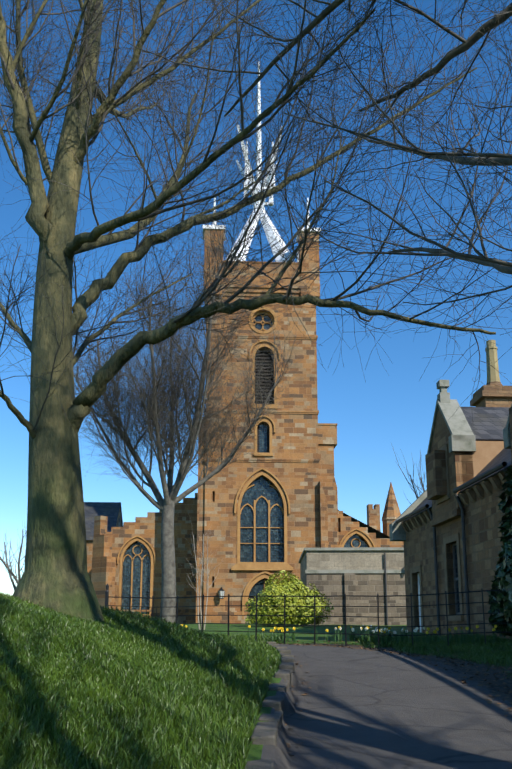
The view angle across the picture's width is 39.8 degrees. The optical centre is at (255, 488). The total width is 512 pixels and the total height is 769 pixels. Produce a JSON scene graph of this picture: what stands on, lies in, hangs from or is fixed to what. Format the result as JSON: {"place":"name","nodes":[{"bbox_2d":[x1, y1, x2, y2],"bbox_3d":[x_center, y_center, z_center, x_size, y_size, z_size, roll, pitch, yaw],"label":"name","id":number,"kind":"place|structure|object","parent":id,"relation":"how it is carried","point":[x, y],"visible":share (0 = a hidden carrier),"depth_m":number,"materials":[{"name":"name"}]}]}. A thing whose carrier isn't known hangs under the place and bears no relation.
{"place":"outdoors","nodes":[
{"label":"outdoors","id":0,"kind":"place"},
{"bbox_2d":[218,587,224,598],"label":"wall lantern","id":1,"kind":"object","parent":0,"point":[221,593],"depth_m":51.43,"materials":[{"name":"white glass"}]},
{"bbox_2d":[84,502,389,539],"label":"church slate roofs","id":2,"kind":"structure","parent":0,"point":[92,510],"depth_m":66.99,"materials":[{"name":"grey stone"}]},
{"bbox_2d":[0,608,511,768],"bbox_3d":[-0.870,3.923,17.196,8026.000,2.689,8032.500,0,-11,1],"label":"ground","id":3,"kind":"structure","parent":0,"point":[372,709],"depth_m":8.80,"materials":[{"name":"green plant"}]},
{"bbox_2d":[0,522,26,590],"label":"tree","id":4,"kind":"object","parent":3,"relation":"on","point":[10,572],"depth_m":94.28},
{"bbox_2d":[0,591,283,768],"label":"bank grass","id":5,"kind":"structure","parent":3,"relation":"on","point":[26,616],"depth_m":6.74,"materials":[{"name":"green plant"}]},
{"bbox_2d":[104,493,197,623],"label":"church side wall","id":6,"kind":"structure","parent":3,"relation":"on","point":[148,528],"depth_m":57.58,"materials":[{"name":"stone"}]},
{"bbox_2d":[117,528,374,616],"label":"aisle window dressings","id":7,"kind":"structure","parent":6,"relation":"attached to","point":[151,559],"depth_m":57.39,"materials":[{"name":"brown stone"}]},
{"bbox_2d":[121,534,367,613],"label":"window glass","id":8,"kind":"object","parent":7,"relation":"in","point":[126,579],"visible":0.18,"depth_m":57.50,"materials":[{"name":"blue glass"}]},
{"bbox_2d":[87,632,270,768],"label":"grass blades","id":9,"kind":"object","parent":3,"relation":"on","point":[240,694],"depth_m":7.09,"materials":[{"name":"green plant"}]},
{"bbox_2d":[72,199,317,622],"bbox_3d":[-3.197,-2.819,30.777,12.332,18.059,9.396,0,-11,1],"label":"churchyard tree","id":10,"kind":"object","parent":3,"relation":"on","point":[165,401],"depth_m":30.05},
{"bbox_2d":[185,518,234,629],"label":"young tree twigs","id":11,"kind":"object","parent":3,"relation":"on","point":[201,575],"visible":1,"depth_m":31.18,"materials":[{"name":"beige plant"}]},
{"bbox_2d":[86,482,400,611],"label":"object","id":12,"kind":"object","parent":3,"relation":"on","point":[101,565],"visible":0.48,"depth_m":57.23,"materials":[{"name":"brown stone"}]},
{"bbox_2d":[0,0,511,621],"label":"sycamore","id":13,"kind":"object","parent":3,"relation":"on","point":[214,195],"depth_m":12.56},
{"bbox_2d":[248,352,272,608],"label":"window openings","id":14,"kind":"object","parent":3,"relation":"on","point":[267,425],"visible":0.17,"depth_m":56.13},
{"bbox_2d":[203,296,319,610],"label":"tower shaft","id":15,"kind":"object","parent":3,"relation":"on","point":[295,436],"visible":0.35,"depth_m":53.98,"materials":[{"name":"brown stone"}]},
{"bbox_2d":[231,307,292,618],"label":"window surrounds","id":16,"kind":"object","parent":15,"relation":"attached to","point":[268,565],"depth_m":53.43,"materials":[{"name":"brown stone"}]},
{"bbox_2d":[240,314,283,595],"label":"window glass","id":17,"kind":"object","parent":16,"relation":"in","point":[261,487],"visible":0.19,"depth_m":53.61,"materials":[{"name":"glass"}]},
{"bbox_2d":[196,229,338,622],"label":"tower stone trim","id":18,"kind":"structure","parent":3,"relation":"on","point":[328,495],"depth_m":54.65,"materials":[{"name":"brown stone"}]},
{"bbox_2d":[203,61,320,261],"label":"spire","id":19,"kind":"structure","parent":18,"relation":"on","point":[270,234],"depth_m":61.42,"materials":[{"name":"white metal"}]},
{"bbox_2d":[255,350,273,403],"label":"louvres","id":20,"kind":"object","parent":18,"relation":"attached to","point":[265,376],"visible":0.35,"depth_m":55.68,"materials":[{"name":"grey wood"}]},
{"bbox_2d":[244,641,294,768],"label":"kerb stones","id":21,"kind":"object","parent":3,"relation":"on","point":[267,730],"visible":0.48,"depth_m":7.80,"materials":[{"name":"grey stone"}]},
{"bbox_2d":[245,595,293,625],"bbox_3d":[0.778,6.021,35.614,2.682,1.780,2.625,0,-11,1],"label":"golden shrub","id":22,"kind":"object","parent":3,"relation":"on","point":[248,610],"depth_m":34.94,"materials":[{"name":"plant"}]},
{"bbox_2d":[245,570,333,624],"bbox_3d":[1.695,5.449,35.549,4.455,2.767,3.382,0,-11,1],"label":"golden shrub","id":23,"kind":"object","parent":3,"relation":"on","point":[271,590],"depth_m":34.44,"materials":[{"name":"green plant"}]},
{"bbox_2d":[274,575,308,598],"bbox_3d":[1.766,4.948,35.496,1.824,1.326,2.001,0,-11,1],"label":"golden shrub","id":24,"kind":"object","parent":23,"relation":"attached to","point":[289,585],"depth_m":35.10,"materials":[{"name":"yellow plant"}]},
{"bbox_2d":[279,582,320,624],"bbox_3d":[2.177,5.692,35.096,2.161,2.163,2.688,0,-11,1],"label":"golden shrub","id":25,"kind":"object","parent":3,"relation":"on","point":[310,599],"depth_m":34.28,"materials":[{"name":"yellow plant"}]},
{"bbox_2d":[105,584,511,647],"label":"iron railing","id":26,"kind":"object","parent":3,"relation":"on","point":[107,596],"visible":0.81,"depth_m":18.65,"materials":[{"name":"black metal"}]},
{"bbox_2d":[344,573,355,624],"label":"boundary wall buttresses","id":27,"kind":"structure","parent":3,"relation":"on","point":[349,584],"depth_m":39.14,"materials":[{"name":"grey stone"}]},
{"bbox_2d":[301,573,406,624],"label":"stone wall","id":28,"kind":"structure","parent":3,"relation":"on","point":[332,584],"depth_m":39.31,"materials":[{"name":"grey stone"}]},
{"bbox_2d":[300,550,404,578],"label":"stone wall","id":29,"kind":"structure","parent":28,"relation":"on","point":[343,560],"depth_m":39.71,"materials":[{"name":"grey stone"}]},
{"bbox_2d":[299,547,404,572],"bbox_3d":[8.777,4.816,43.938,11.900,1.440,9.181,0,-11,1],"label":"wall coping","id":30,"kind":"object","parent":29,"relation":"on","point":[351,549],"visible":0.35,"depth_m":39.65,"materials":[{"name":"stone"}]},
{"bbox_2d":[338,511,403,547],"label":"church gable wall","id":31,"kind":"structure","parent":3,"relation":"on","point":[346,525],"depth_m":58.58,"materials":[{"name":"stone"}]},
{"bbox_2d":[247,625,497,644],"bbox_3d":[1.178,4.107,19.983,10.843,0.527,1.489,-5,-12,25],"label":"daffodil","id":32,"kind":"object","parent":3,"relation":"on","point":[387,639],"depth_m":18.69,"materials":[{"name":"plant"}]},
{"bbox_2d":[181,624,496,633],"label":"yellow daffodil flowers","id":33,"kind":"object","parent":32,"relation":"on","point":[428,628],"visible":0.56,"depth_m":18.76,"materials":[{"name":"yellow plant"}]},
{"bbox_2d":[384,553,387,625],"bbox_3d":[7.902,5.826,39.005,1.460,4.600,0.545,0,-11,1],"label":"boundary wall ironwork","id":34,"kind":"object","parent":3,"relation":"on","point":[386,588],"visible":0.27,"depth_m":39.23,"materials":[{"name":"grey metal"}]},
{"bbox_2d":[271,640,511,755],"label":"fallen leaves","id":35,"kind":"object","parent":3,"relation":"on","point":[485,674],"visible":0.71,"depth_m":13.03,"materials":[{"name":"brown plant"}]},
{"bbox_2d":[391,443,426,503],"bbox_3d":[8.712,2.222,32.153,4.754,8.967,5.191,0,-11,1],"label":"tree","id":36,"kind":"object","parent":3,"relation":"on","point":[413,476],"depth_m":31.95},
{"bbox_2d":[354,634,511,678],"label":"bank grass","id":37,"kind":"structure","parent":3,"relation":"on","point":[500,655],"depth_m":16.48,"materials":[{"name":"green plant"}]},
{"bbox_2d":[487,467,511,637],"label":"ivy","id":38,"kind":"object","parent":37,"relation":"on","point":[502,581],"visible":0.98,"depth_m":16.98,"materials":[{"name":"green plant"}]},
{"bbox_2d":[403,473,511,638],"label":"cottage walls","id":39,"kind":"structure","parent":3,"relation":"on","point":[483,517],"depth_m":22.15,"materials":[{"name":"grey stone"}]},
{"bbox_2d":[417,573,421,631],"bbox_3d":[6.407,4.417,27.126,0.090,2.400,1.050,1,-11,-3],"label":"door frame","id":40,"kind":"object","parent":39,"relation":"in","point":[419,601],"depth_m":27.44,"materials":[{"name":"white wood"}]},
{"bbox_2d":[396,461,509,635],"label":"cottage pipes","id":41,"kind":"object","parent":39,"relation":"attached to","point":[498,467],"visible":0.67,"depth_m":21.84,"materials":[{"name":"black metal"}]},
{"bbox_2d":[452,543,459,613],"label":"cottage sashes","id":42,"kind":"object","parent":39,"relation":"in","point":[454,567],"visible":0.06,"depth_m":23.55,"materials":[{"name":"black wood"}]},
{"bbox_2d":[455,545,459,611],"bbox_3d":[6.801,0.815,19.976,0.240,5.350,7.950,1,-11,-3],"label":"cottage window glass","id":43,"kind":"object","parent":42,"relation":"in","point":[456,564],"depth_m":23.43,"materials":[{"name":"black glass"}]},
{"bbox_2d":[401,444,511,632],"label":"cottage trim","id":44,"kind":"structure","parent":39,"relation":"attached to","point":[465,496],"depth_m":23.27,"materials":[{"name":"grey stone"}]},
{"bbox_2d":[401,407,511,522],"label":"slate roof","id":45,"kind":"structure","parent":39,"relation":"on","point":[487,423],"depth_m":23.26,"materials":[{"name":"grey stone"}]},
{"bbox_2d":[470,381,511,406],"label":"chimney cap","id":46,"kind":"object","parent":45,"relation":"on","point":[486,396],"visible":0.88,"depth_m":29.40,"materials":[{"name":"brown stone"}]},
{"bbox_2d":[485,340,499,382],"bbox_3d":[10.122,-5.420,30.288,0.554,1.900,0.554,5,-12,-25],"label":"chimney pot","id":47,"kind":"object","parent":46,"relation":"on","point":[491,349],"visible":0.96,"depth_m":30.10,"materials":[{"name":"beige ceramic"}]},
{"bbox_2d":[425,407,511,526],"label":"cottage dormers","id":48,"kind":"object","parent":39,"relation":"attached to","point":[461,471],"visible":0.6,"depth_m":23.15,"materials":[{"name":"stone"}]},
{"bbox_2d":[472,441,503,476],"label":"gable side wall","id":49,"kind":"structure","parent":39,"relation":"attached to","point":[485,453],"depth_m":22.54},
{"bbox_2d":[0,0,511,595],"label":"sky","id":50,"kind":"structure","parent":0,"point":[397,408],"materials":[{"name":"blue"}]},
{"bbox_2d":[66,0,511,380],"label":"tree","id":51,"kind":"object","parent":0,"point":[472,154],"depth_m":9.68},
{"bbox_2d":[389,380,511,540],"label":"cottage copings","id":52,"kind":"object","parent":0,"point":[461,437],"visible":0.69,"depth_m":23.53,"materials":[{"name":"grey stone"}]}
]}

